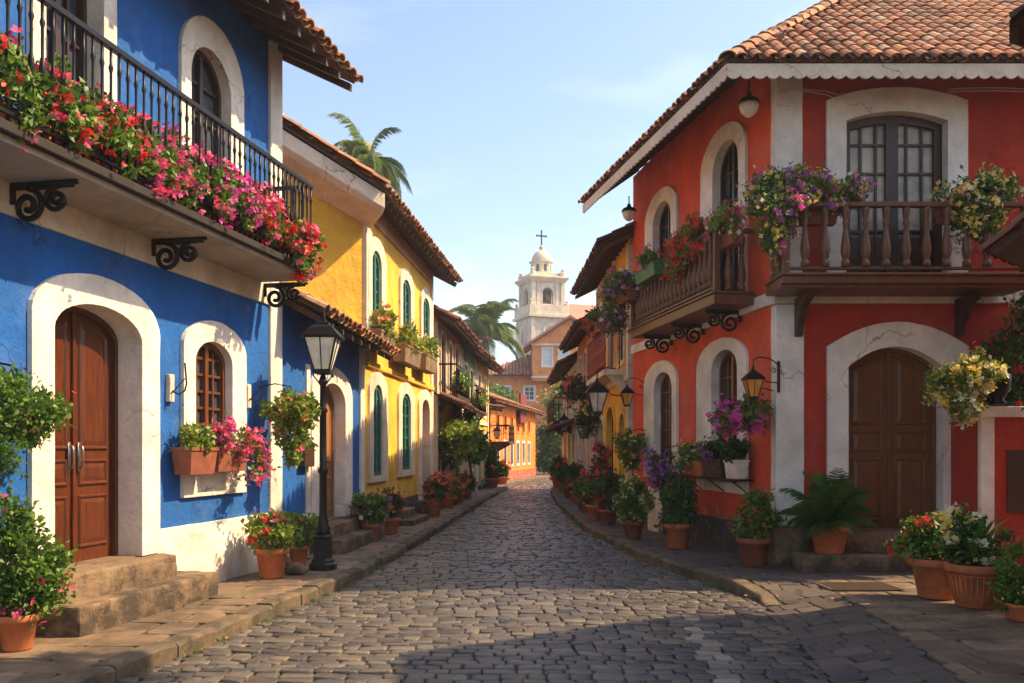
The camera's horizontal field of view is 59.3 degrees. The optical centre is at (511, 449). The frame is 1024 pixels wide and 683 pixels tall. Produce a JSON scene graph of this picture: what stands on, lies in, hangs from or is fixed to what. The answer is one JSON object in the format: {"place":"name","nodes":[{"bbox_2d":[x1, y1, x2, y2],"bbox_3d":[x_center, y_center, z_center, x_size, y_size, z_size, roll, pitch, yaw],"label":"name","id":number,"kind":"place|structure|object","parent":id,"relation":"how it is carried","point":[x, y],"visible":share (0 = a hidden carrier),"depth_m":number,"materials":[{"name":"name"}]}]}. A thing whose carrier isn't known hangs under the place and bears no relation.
{"place":"outdoors","nodes":[
{"label":"outdoors","id":0,"kind":"place"},
{"bbox_2d":[23,481,516,675],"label":"pavement","id":1,"kind":"structure","parent":0,"point":[49,660],"depth_m":8.67,"materials":[{"name":"stone"}]},
{"bbox_2d":[0,0,363,636],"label":"blue house","id":2,"kind":"structure","parent":1,"relation":"on","point":[121,297],"depth_m":9.21,"materials":[{"name":"paint"}]},
{"bbox_2d":[0,25,64,152],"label":"flowering plant","id":3,"kind":"object","parent":2,"relation":"attached to","point":[38,85],"visible":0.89,"depth_m":6.56,"materials":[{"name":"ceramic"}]},
{"bbox_2d":[0,362,76,484],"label":"hanging basket","id":4,"kind":"object","parent":2,"relation":"attached to","point":[26,421],"visible":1,"depth_m":6.82,"materials":[{"name":"green plant"}]},
{"bbox_2d":[14,53,108,157],"bbox_3d":[-3.625,-2.727,7.146,0.749,0.854,0.867,0,0,0],"label":"flowering plant","id":5,"kind":"object","parent":2,"relation":"on","point":[79,133],"visible":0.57,"depth_m":7.05,"materials":[{"name":"plant"}]},
{"bbox_2d":[46,0,86,122],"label":"window","id":6,"kind":"structure","parent":2,"relation":"in","point":[78,8],"depth_m":8.49,"materials":[{"name":"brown wood"}]},
{"bbox_2d":[55,306,117,562],"bbox_3d":[-4.186,-0.145,8.610,0.110,2.450,1.296,0,0,11],"label":"door","id":7,"kind":"structure","parent":2,"relation":"in","point":[86,346],"depth_m":8.81,"materials":[{"name":"brown wood"}]},
{"bbox_2d":[75,83,150,180],"bbox_3d":[-3.488,-2.771,7.727,0.712,0.874,0.838,0,0,0],"label":"flowering plant","id":8,"kind":"object","parent":2,"relation":"on","point":[121,139],"visible":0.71,"depth_m":7.60,"materials":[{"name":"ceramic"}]},
{"bbox_2d":[122,104,187,199],"bbox_3d":[-3.406,-2.724,8.241,0.709,0.920,0.743,0,0,0],"label":"flowering plant","id":9,"kind":"object","parent":2,"relation":"attached to","point":[154,166],"visible":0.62,"depth_m":8.16,"materials":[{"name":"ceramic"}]},
{"bbox_2d":[166,363,186,401],"bbox_3d":[-3.612,-0.729,9.727,0.232,0.421,0.105,0,0,0],"label":"wall bracket","id":10,"kind":"object","parent":2,"relation":"attached to","point":[170,390],"depth_m":9.69,"materials":[{"name":"white metal"}]},
{"bbox_2d":[160,120,211,214],"bbox_3d":[-3.301,-2.747,8.800,0.721,0.982,0.839,0,0,0],"label":"flowering plant","id":11,"kind":"object","parent":2,"relation":"on","point":[194,180],"visible":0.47,"depth_m":8.70,"materials":[{"name":"plant"}]},
{"bbox_2d":[170,421,220,474],"bbox_3d":[-3.474,-0.028,9.928,0.467,0.596,0.799,0,0,0],"label":"window box","id":12,"kind":"object","parent":2,"relation":"attached to","point":[196,454],"visible":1,"depth_m":9.77,"materials":[{"name":"ceramic"}]},
{"bbox_2d":[192,49,220,202],"bbox_3d":[-3.686,-3.515,10.590,0.080,2.330,0.899,0,0,11],"label":"window","id":13,"kind":"structure","parent":2,"relation":"in","point":[206,92],"depth_m":10.78,"materials":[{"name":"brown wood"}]},
{"bbox_2d":[196,343,224,427],"bbox_3d":[-3.637,-0.688,10.635,0.080,1.164,0.841,0,0,11],"label":"window","id":14,"kind":"structure","parent":2,"relation":"in","point":[210,363],"depth_m":10.79,"materials":[{"name":"brown wood"}]},
{"bbox_2d":[189,140,248,228],"bbox_3d":[-3.138,-2.737,9.370,0.789,0.866,0.876,0,0,0],"label":"flowering plant","id":15,"kind":"object","parent":2,"relation":"attached to","point":[222,190],"visible":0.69,"depth_m":9.21,"materials":[{"name":"plant"}]},
{"bbox_2d":[198,410,276,486],"bbox_3d":[-3.275,-0.010,10.698,0.646,0.932,1.217,0,0,18],"label":"window box","id":16,"kind":"object","parent":2,"relation":"attached to","point":[232,455],"visible":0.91,"depth_m":10.64,"materials":[{"name":"ceramic"}]},
{"bbox_2d":[213,162,274,232],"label":"flowering plant","id":17,"kind":"object","parent":2,"relation":"on","point":[254,205],"visible":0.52,"depth_m":9.80,"materials":[{"name":"plant"}]},
{"bbox_2d":[241,180,297,246],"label":"flowering plant","id":18,"kind":"object","parent":2,"relation":"on","point":[273,224],"visible":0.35,"depth_m":10.30,"materials":[{"name":"plant"}]},
{"bbox_2d":[253,379,327,470],"bbox_3d":[-2.823,-0.326,11.688,0.816,1.198,0.851,0,0,38],"label":"hanging basket","id":19,"kind":"object","parent":2,"relation":"attached to","point":[298,422],"visible":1,"depth_m":11.54,"materials":[{"name":"green plant"}]},
{"bbox_2d":[266,196,327,286],"bbox_3d":[-2.750,-2.598,11.085,0.922,1.044,1.000,0,0,0],"label":"flowering plant","id":20,"kind":"object","parent":2,"relation":"on","point":[300,238],"visible":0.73,"depth_m":10.97,"materials":[{"name":"plant"}]},
{"bbox_2d":[0,474,549,682],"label":"pavement slabs","id":21,"kind":"structure","parent":1,"relation":"attached to","point":[62,654],"depth_m":8.24,"materials":[{"name":"beige stone"}]},
{"bbox_2d":[0,486,83,651],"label":"potted plant","id":22,"kind":"object","parent":21,"relation":"on","point":[39,575],"visible":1,"depth_m":7.03,"materials":[{"name":"green plant"}]},
{"bbox_2d":[240,507,304,578],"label":"potted plant","id":23,"kind":"object","parent":21,"relation":"on","point":[271,536],"visible":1,"depth_m":10.94,"materials":[{"name":"green plant"}]},
{"bbox_2d":[285,511,318,564],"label":"potted plant","id":24,"kind":"object","parent":21,"relation":"on","point":[300,554],"visible":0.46,"depth_m":12.16,"materials":[{"name":"green plant"}]},
{"bbox_2d":[300,312,344,570],"bbox_3d":[-2.494,-0.123,11.874,0.496,3.387,0.496,0,0,0],"label":"street lamp","id":25,"kind":"object","parent":21,"relation":"on","point":[323,338],"visible":0.98,"depth_m":11.79,"materials":[{"name":"black metal"}]},
{"bbox_2d":[347,487,392,539],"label":"potted plant","id":26,"kind":"object","parent":21,"relation":"on","point":[370,512],"visible":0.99,"depth_m":15.48,"materials":[{"name":"green plant"}]},
{"bbox_2d":[383,486,405,533],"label":"potted plant","id":27,"kind":"object","parent":21,"relation":"on","point":[392,526],"visible":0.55,"depth_m":16.82,"materials":[{"name":"green plant"}]},
{"bbox_2d":[419,471,451,515],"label":"potted plant","id":28,"kind":"object","parent":21,"relation":"on","point":[435,487],"visible":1,"depth_m":21.39,"materials":[{"name":"red plant"}]},
{"bbox_2d":[443,473,466,507],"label":"potted plant","id":29,"kind":"object","parent":21,"relation":"on","point":[456,484],"visible":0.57,"depth_m":24.39,"materials":[{"name":"green plant"}]},
{"bbox_2d":[438,417,483,504],"bbox_3d":[-1.525,0.309,26.012,1.438,2.536,2.018,0,0,0],"label":"tree","id":30,"kind":"object","parent":21,"relation":"on","point":[459,439],"visible":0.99,"depth_m":25.46,"materials":[{"name":"green plant"}]},
{"bbox_2d":[454,410,492,498],"bbox_3d":[-1.366,0.062,29.047,1.465,3.031,1.536,0,0,32],"label":"tree","id":31,"kind":"object","parent":21,"relation":"on","point":[483,448],"visible":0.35,"depth_m":28.88,"materials":[{"name":"green plant"}]},
{"bbox_2d":[484,445,502,487],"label":"potted plant","id":32,"kind":"object","parent":21,"relation":"on","point":[491,479],"visible":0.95,"depth_m":37.24,"materials":[{"name":"green plant"}]},
{"bbox_2d":[489,392,544,480],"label":"orange house","id":33,"kind":"structure","parent":21,"relation":"on","point":[514,443],"depth_m":48.16,"materials":[{"name":"paint"}]},
{"bbox_2d":[279,281,401,557],"bbox_3d":[-3.230,-0.645,14.692,1.915,4.608,4.801,0,0,5],"label":"blue annex","id":34,"kind":"object","parent":1,"relation":"on","point":[345,414],"visible":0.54,"depth_m":14.96,"materials":[{"name":"paint"}]},
{"bbox_2d":[326,386,333,516],"bbox_3d":[-3.186,0.025,14.913,0.075,2.250,1.414,0,0,5],"label":"door","id":35,"kind":"structure","parent":34,"relation":"in","point":[329,398],"depth_m":15.47,"materials":[{"name":"brown wood"}]},
{"bbox_2d":[282,112,462,525],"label":"yellow house","id":36,"kind":"structure","parent":1,"relation":"on","point":[382,246],"depth_m":17.97,"materials":[{"name":"paint"}]},
{"bbox_2d":[373,251,379,323],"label":"window","id":37,"kind":"structure","parent":36,"relation":"in","point":[376,265],"depth_m":18.09,"materials":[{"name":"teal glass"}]},
{"bbox_2d":[374,386,380,475],"bbox_3d":[-2.745,-0.392,17.983,0.080,1.817,0.764,0,0,5],"label":"window","id":38,"kind":"structure","parent":36,"relation":"in","point":[377,396],"depth_m":18.23,"materials":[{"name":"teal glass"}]},
{"bbox_2d":[367,301,398,355],"bbox_3d":[-2.526,-2.386,17.502,0.669,0.985,1.308,0,0,0],"label":"window box","id":39,"kind":"object","parent":36,"relation":"attached to","point":[383,321],"visible":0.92,"depth_m":17.17,"materials":[{"name":"plant"}]},
{"bbox_2d":[403,394,408,469],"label":"window","id":40,"kind":"structure","parent":36,"relation":"in","point":[405,400],"depth_m":20.99,"materials":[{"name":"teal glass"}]},
{"bbox_2d":[393,318,428,368],"bbox_3d":[-2.289,-2.376,20.024,0.840,0.972,1.929,0,0,0],"label":"window box","id":41,"kind":"object","parent":36,"relation":"attached to","point":[409,356],"visible":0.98,"depth_m":19.63,"materials":[{"name":"stone"}]},
{"bbox_2d":[415,333,442,373],"bbox_3d":[-2.077,-2.407,22.332,0.702,0.929,1.614,0,0,0],"label":"window box","id":42,"kind":"object","parent":36,"relation":"attached to","point":[428,363],"visible":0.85,"depth_m":21.99,"materials":[{"name":"stone"}]},
{"bbox_2d":[433,304,484,475],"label":"peach house","id":43,"kind":"structure","parent":1,"relation":"on","point":[451,331],"depth_m":26.09,"materials":[{"name":"paint"}]},
{"bbox_2d":[451,370,475,393],"bbox_3d":[-1.462,-1.984,26.896,0.825,0.749,1.883,0,0,0],"label":"balcony trough","id":44,"kind":"object","parent":43,"relation":"on","point":[466,384],"visible":0.74,"depth_m":26.38,"materials":[{"name":"green wood"}]},
{"bbox_2d":[460,341,494,491],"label":"green house","id":45,"kind":"structure","parent":1,"relation":"on","point":[470,353],"depth_m":32.42,"materials":[{"name":"paint"}]},
{"bbox_2d":[475,357,504,490],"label":"lemon house","id":46,"kind":"structure","parent":1,"relation":"on","point":[482,373],"depth_m":36.42,"materials":[{"name":"yellow paint"}]},
{"bbox_2d":[117,479,829,682],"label":"road","id":47,"kind":"structure","parent":0,"point":[474,658],"depth_m":8.45,"materials":[{"name":"stone"}]},
{"bbox_2d":[38,477,549,682],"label":"kerb","id":48,"kind":"structure","parent":47,"relation":"on","point":[137,661],"depth_m":8.52,"materials":[{"name":"stone"}]},
{"bbox_2d":[184,517,722,656],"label":"kerb weeds","id":49,"kind":"object","parent":47,"relation":"on","point":[577,525],"visible":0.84,"depth_m":11.32,"materials":[{"name":"green plant"}]},
{"bbox_2d":[551,487,780,606],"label":"kerb","id":50,"kind":"structure","parent":47,"relation":"on","point":[737,585],"depth_m":12.52,"materials":[{"name":"stone"}]},
{"bbox_2d":[668,615,743,682],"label":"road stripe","id":51,"kind":"object","parent":47,"relation":"on","point":[712,656],"visible":0.93,"depth_m":7.41,"materials":[{"name":"stone"}]},
{"bbox_2d":[282,0,821,364],"label":"sky","id":52,"kind":"structure","parent":0,"point":[507,113],"materials":[{"name":"blue"}]},
{"bbox_2d":[512,230,595,358],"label":"church","id":53,"kind":"structure","parent":0,"point":[543,307],"depth_m":108.41,"materials":[{"name":"white paint"}]},
{"bbox_2d":[555,488,1021,581],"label":"pavement slabs","id":54,"kind":"structure","parent":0,"point":[694,553],"depth_m":12.68,"materials":[{"name":"grey stone"}]},
{"bbox_2d":[544,351,576,464],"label":"whitewashed house","id":55,"kind":"structure","parent":54,"relation":"on","point":[564,366],"depth_m":33.68,"materials":[{"name":"white paint"}]},
{"bbox_2d":[564,460,587,502],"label":"potted plant","id":56,"kind":"object","parent":54,"relation":"on","point":[575,470],"visible":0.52,"depth_m":26.65,"materials":[{"name":"green plant"}]},
{"bbox_2d":[578,477,603,519],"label":"potted plant","id":57,"kind":"object","parent":54,"relation":"on","point":[592,511],"visible":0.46,"depth_m":20.22,"materials":[{"name":"green plant"}]},
{"bbox_2d":[580,441,612,508],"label":"potted plant","id":58,"kind":"object","parent":54,"relation":"on","point":[599,465],"visible":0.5,"depth_m":22.47,"materials":[{"name":"red plant"}]},
{"bbox_2d":[570,221,635,518],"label":"ochre house","id":59,"kind":"structure","parent":54,"relation":"on","point":[614,351],"depth_m":20.65,"materials":[{"name":"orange paint"}]},
{"bbox_2d":[553,370,589,408],"bbox_3d":[1.731,-1.628,24.445,1.261,1.032,1.781,0,0,0],"label":"hanging basket","id":60,"kind":"object","parent":59,"relation":"attached to","point":[571,391],"visible":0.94,"depth_m":24.07,"materials":[{"name":"green plant"}]},
{"bbox_2d":[573,403,601,441],"bbox_3d":[2.096,-0.753,24.468,0.874,1.095,1.309,0,0,0],"label":"hanging basket","id":61,"kind":"object","parent":59,"relation":"attached to","point":[587,417],"visible":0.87,"depth_m":24.19,"materials":[{"name":"green plant"}]},
{"bbox_2d":[578,304,606,337],"bbox_3d":[1.858,-2.984,20.749,0.676,0.777,1.455,0,0,0],"label":"balcony trough","id":62,"kind":"object","parent":59,"relation":"attached to","point":[589,320],"visible":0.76,"depth_m":20.50,"materials":[{"name":"plant"}]},
{"bbox_2d":[585,367,620,414],"bbox_3d":[2.051,-1.300,19.738,0.869,1.052,0.496,0,0,0],"label":"wall lamp","id":63,"kind":"object","parent":59,"relation":"attached to","point":[597,391],"visible":0.96,"depth_m":19.59,"materials":[{"name":"black metal"}]},
{"bbox_2d":[589,468,625,524],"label":"potted plant","id":64,"kind":"object","parent":54,"relation":"on","point":[605,493],"visible":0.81,"depth_m":18.87,"materials":[{"name":"green plant"}]},
{"bbox_2d":[612,473,658,538],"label":"potted plant","id":65,"kind":"object","parent":54,"relation":"on","point":[633,500],"visible":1,"depth_m":15.85,"materials":[{"name":"green plant"}]},
{"bbox_2d":[653,469,701,548],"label":"potted plant","id":66,"kind":"object","parent":54,"relation":"on","point":[677,499],"visible":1,"depth_m":14.26,"materials":[{"name":"green plant"}]},
{"bbox_2d":[723,488,786,566],"bbox_3d":[3.336,1.036,12.233,0.857,1.068,0.774,0,0,45],"label":"potted plant","id":67,"kind":"object","parent":54,"relation":"on","point":[754,547],"visible":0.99,"depth_m":12.11,"materials":[{"name":"green plant"}]},
{"bbox_2d":[951,406,1023,572],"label":"garden wall","id":68,"kind":"structure","parent":54,"relation":"on","point":[987,465],"depth_m":11.55,"materials":[{"name":"paint"}]},
{"bbox_2d":[919,341,1011,429],"bbox_3d":[5.694,-0.820,11.294,1.112,1.148,0.727,0,0,18],"label":"flower bowl","id":69,"kind":"object","parent":68,"relation":"on","point":[966,378],"visible":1,"depth_m":11.18,"materials":[{"name":"green metal"}]},
{"bbox_2d":[726,580,960,682],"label":"plaza","id":70,"kind":"structure","parent":0,"point":[926,657],"depth_m":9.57,"materials":[{"name":"stone"}]},
{"bbox_2d":[813,582,904,590],"bbox_3d":[4.000,1.579,10.425,0.840,0.022,0.590,0,0,0],"label":"drain grating","id":71,"kind":"object","parent":70,"relation":"on","point":[856,586],"visible":1,"depth_m":10.36,"materials":[{"name":"grey stone"}]},
{"bbox_2d":[977,4,1023,269],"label":"neighbour house","id":72,"kind":"structure","parent":70,"relation":"on","point":[1005,245],"depth_m":8.11,"materials":[{"name":"orange paint"}]},
{"bbox_2d":[804,578,1023,682],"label":"plaza slabs","id":73,"kind":"structure","parent":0,"point":[966,645],"depth_m":7.87,"materials":[{"name":"grey stone"}]},
{"bbox_2d":[883,508,973,599],"bbox_3d":[4.519,1.096,9.623,1.005,0.948,0.810,0,0,0],"label":"potted plant","id":74,"kind":"object","parent":73,"relation":"on","point":[930,573],"visible":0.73,"depth_m":9.46,"materials":[{"name":"green plant"}]},
{"bbox_2d":[931,502,1023,608],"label":"potted plant","id":75,"kind":"object","parent":73,"relation":"on","point":[971,574],"visible":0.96,"depth_m":8.95,"materials":[{"name":"green plant"}]},
{"bbox_2d":[985,537,1023,621],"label":"potted plant","id":76,"kind":"object","parent":73,"relation":"on","point":[1008,580],"visible":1,"depth_m":8.29,"materials":[{"name":"green plant"}]},
{"label":"right pavement","id":77,"kind":"structure","parent":0,"visible":0},
{"bbox_2d":[558,317,595,472],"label":"apricot house","id":78,"kind":"structure","parent":77,"relation":"on","point":[576,336],"depth_m":28.15,"materials":[{"name":"orange paint"}]},
{"bbox_2d":[578,0,1023,572],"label":"red house","id":79,"kind":"structure","parent":77,"relation":"on","point":[854,322],"depth_m":12.51,"materials":[{"name":"paint"}]},
{"bbox_2d":[594,261,639,340],"bbox_3d":[2.020,-2.808,17.080,0.838,1.389,1.720,0,0,0],"label":"balcony trough","id":80,"kind":"object","parent":79,"relation":"attached to","point":[619,289],"visible":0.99,"depth_m":16.98,"materials":[{"name":"ceramic"}]},
{"bbox_2d":[612,427,647,472],"bbox_3d":[2.345,-0.004,17.940,0.747,0.938,0.767,0,0,34],"label":"hanging basket","id":81,"kind":"object","parent":79,"relation":"attached to","point":[628,448],"visible":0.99,"depth_m":17.80,"materials":[{"name":"green plant"}]},
{"bbox_2d":[630,243,665,285],"bbox_3d":[2.319,-3.230,15.474,0.535,0.620,1.110,0,0,0],"label":"balcony trough","id":82,"kind":"object","parent":79,"relation":"attached to","point":[651,264],"visible":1,"depth_m":15.33,"materials":[{"name":"green plant"}]},
{"bbox_2d":[639,441,684,492],"bbox_3d":[2.643,0.322,15.730,0.876,0.961,0.907,0,0,0],"label":"hanging basket","id":83,"kind":"object","parent":79,"relation":"attached to","point":[657,470],"visible":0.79,"depth_m":15.66,"materials":[{"name":"purple plant"}]},
{"bbox_2d":[659,203,670,312],"bbox_3d":[3.006,-3.475,17.088,0.080,2.450,1.034,0,0,-9],"label":"window","id":84,"kind":"structure","parent":79,"relation":"in","point":[665,228],"depth_m":17.41,"materials":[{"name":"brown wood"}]},
{"bbox_2d":[660,374,671,452],"bbox_3d":[3.015,-0.564,17.031,0.080,1.812,1.028,0,0,-9],"label":"window","id":85,"kind":"structure","parent":79,"relation":"in","point":[665,392],"depth_m":17.40,"materials":[{"name":"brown wood"}]},
{"bbox_2d":[667,435,708,476],"bbox_3d":[3.013,0.104,14.821,0.822,0.697,0.664,0,0,40],"label":"flower pot","id":86,"kind":"object","parent":79,"relation":"on","point":[693,460],"visible":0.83,"depth_m":14.76,"materials":[{"name":"ceramic"}]},
{"bbox_2d":[656,210,720,283],"bbox_3d":[2.746,-3.162,14.202,0.863,1.029,1.818,0,0,0],"label":"balcony trough","id":87,"kind":"object","parent":79,"relation":"attached to","point":[684,243],"visible":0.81,"depth_m":13.73,"materials":[{"name":"plant"}]},
{"bbox_2d":[695,437,725,477],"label":"potted plant","id":88,"kind":"object","parent":79,"relation":"on","point":[713,463],"visible":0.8,"depth_m":13.85,"materials":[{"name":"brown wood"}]},
{"bbox_2d":[703,197,746,252],"bbox_3d":[3.088,-3.287,12.939,0.664,0.774,0.856,0,0,0],"label":"balcony trough","id":89,"kind":"object","parent":79,"relation":"attached to","point":[732,237],"visible":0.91,"depth_m":12.80,"materials":[{"name":"ceramic"}]},
{"bbox_2d":[719,351,736,481],"bbox_3d":[3.494,-0.534,14.140,0.080,2.071,1.022,0,0,-9],"label":"window","id":90,"kind":"structure","parent":79,"relation":"in","point":[728,366],"depth_m":14.37,"materials":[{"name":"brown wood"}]},
{"bbox_2d":[720,142,737,290],"bbox_3d":[3.500,-3.535,14.101,0.080,2.570,1.016,0,0,-9],"label":"window","id":91,"kind":"structure","parent":79,"relation":"in","point":[729,168],"depth_m":14.31,"materials":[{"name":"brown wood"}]},
{"bbox_2d":[718,436,750,478],"bbox_3d":[3.260,0.091,13.237,0.471,0.663,0.515,0,0,-12],"label":"flower pot","id":92,"kind":"object","parent":79,"relation":"on","point":[734,452],"visible":1,"depth_m":13.13,"materials":[{"name":"white ceramic"}]},
{"bbox_2d":[705,388,773,440],"bbox_3d":[3.205,-0.494,12.460,0.904,0.752,0.856,0,0,0],"label":"hanging basket","id":93,"kind":"object","parent":79,"relation":"attached to","point":[731,416],"visible":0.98,"depth_m":12.39,"materials":[{"name":"purple plant"}]},
{"bbox_2d":[738,81,759,117],"bbox_3d":[3.330,-4.926,12.646,0.310,0.510,0.310,0,0,0],"label":"pendant lamp","id":94,"kind":"object","parent":79,"relation":"hanging from","point":[748,104],"visible":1,"depth_m":12.56,"materials":[{"name":"white glass"}]},
{"bbox_2d":[740,356,779,399],"bbox_3d":[3.406,-0.984,12.272,0.518,0.588,0.277,0,0,0],"label":"wall lamp","id":95,"kind":"object","parent":79,"relation":"attached to","point":[753,379],"visible":1,"depth_m":12.21,"materials":[{"name":"black metal"}]},
{"bbox_2d":[735,161,876,264],"bbox_3d":[3.816,-3.071,11.692,1.856,1.414,0.905,0,0,0],"label":"balcony trough","id":96,"kind":"object","parent":79,"relation":"attached to","point":[789,188],"visible":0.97,"depth_m":11.58,"materials":[{"name":"plant"}]},
{"bbox_2d":[774,468,877,553],"bbox_3d":[4.107,0.793,11.851,1.201,1.120,1.446,0,0,39],"label":"potted palm","id":97,"kind":"object","parent":79,"relation":"on","point":[827,518],"visible":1,"depth_m":11.65,"materials":[{"name":"plant"}]},
{"bbox_2d":[849,348,935,528],"bbox_3d":[5.270,-0.160,12.592,1.300,2.520,0.075,0,0,0],"label":"door","id":98,"kind":"structure","parent":79,"relation":"in","point":[892,435],"depth_m":12.58,"materials":[{"name":"brown wood"}]},
{"bbox_2d":[846,116,941,271],"bbox_3d":[5.285,-3.450,12.550,1.390,2.400,0.080,0,0,0],"label":"window","id":99,"kind":"structure","parent":79,"relation":"in","point":[902,155],"depth_m":12.56,"materials":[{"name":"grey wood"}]},
{"bbox_2d":[928,162,1023,253],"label":"balcony trough","id":100,"kind":"object","parent":79,"relation":"attached to","point":[990,187],"visible":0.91,"depth_m":11.62,"materials":[{"name":"ceramic"}]},
{"bbox_2d":[975,290,1023,418],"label":"climbing vine","id":101,"kind":"object","parent":79,"relation":"attached to","point":[1016,346],"visible":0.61,"depth_m":11.84,"materials":[{"name":"green plant"}]},
{"label":"ground","id":102,"kind":"structure","parent":0,"visible":0},
{"bbox_2d":[327,112,412,198],"bbox_3d":[-5.885,-5.786,35.904,3.841,14.980,3.957,0,0,0],"label":"palm tree","id":103,"kind":"object","parent":102,"relation":"on","point":[360,149],"visible":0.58,"depth_m":35.51,"materials":[{"name":"green plant"}]},
{"bbox_2d":[449,298,526,375],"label":"palm tree","id":104,"kind":"object","parent":102,"relation":"on","point":[484,326],"visible":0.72,"depth_m":61.22,"materials":[{"name":"green plant"}]},
{"bbox_2d":[489,378,527,405],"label":"broadleaf tree","id":105,"kind":"object","parent":102,"relation":"on","point":[503,392],"visible":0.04,"depth_m":65.57,"materials":[{"name":"green plant"}]},
{"bbox_2d":[488,315,577,470],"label":"villa","id":106,"kind":"object","parent":102,"relation":"on","point":[528,380],"visible":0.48,"depth_m":77.69,"materials":[{"name":"paint"}]},
{"bbox_2d":[535,410,561,473],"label":"broadleaf tree","id":107,"kind":"object","parent":102,"relation":"on","point":[545,457],"visible":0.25,"depth_m":61.44,"materials":[{"name":"green plant"}]},
{"bbox_2d":[536,381,561,421],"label":"flowering plant","id":108,"kind":"object","parent":102,"relation":"on","point":[547,399],"visible":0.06,"depth_m":67.81,"materials":[{"name":"green plant"}]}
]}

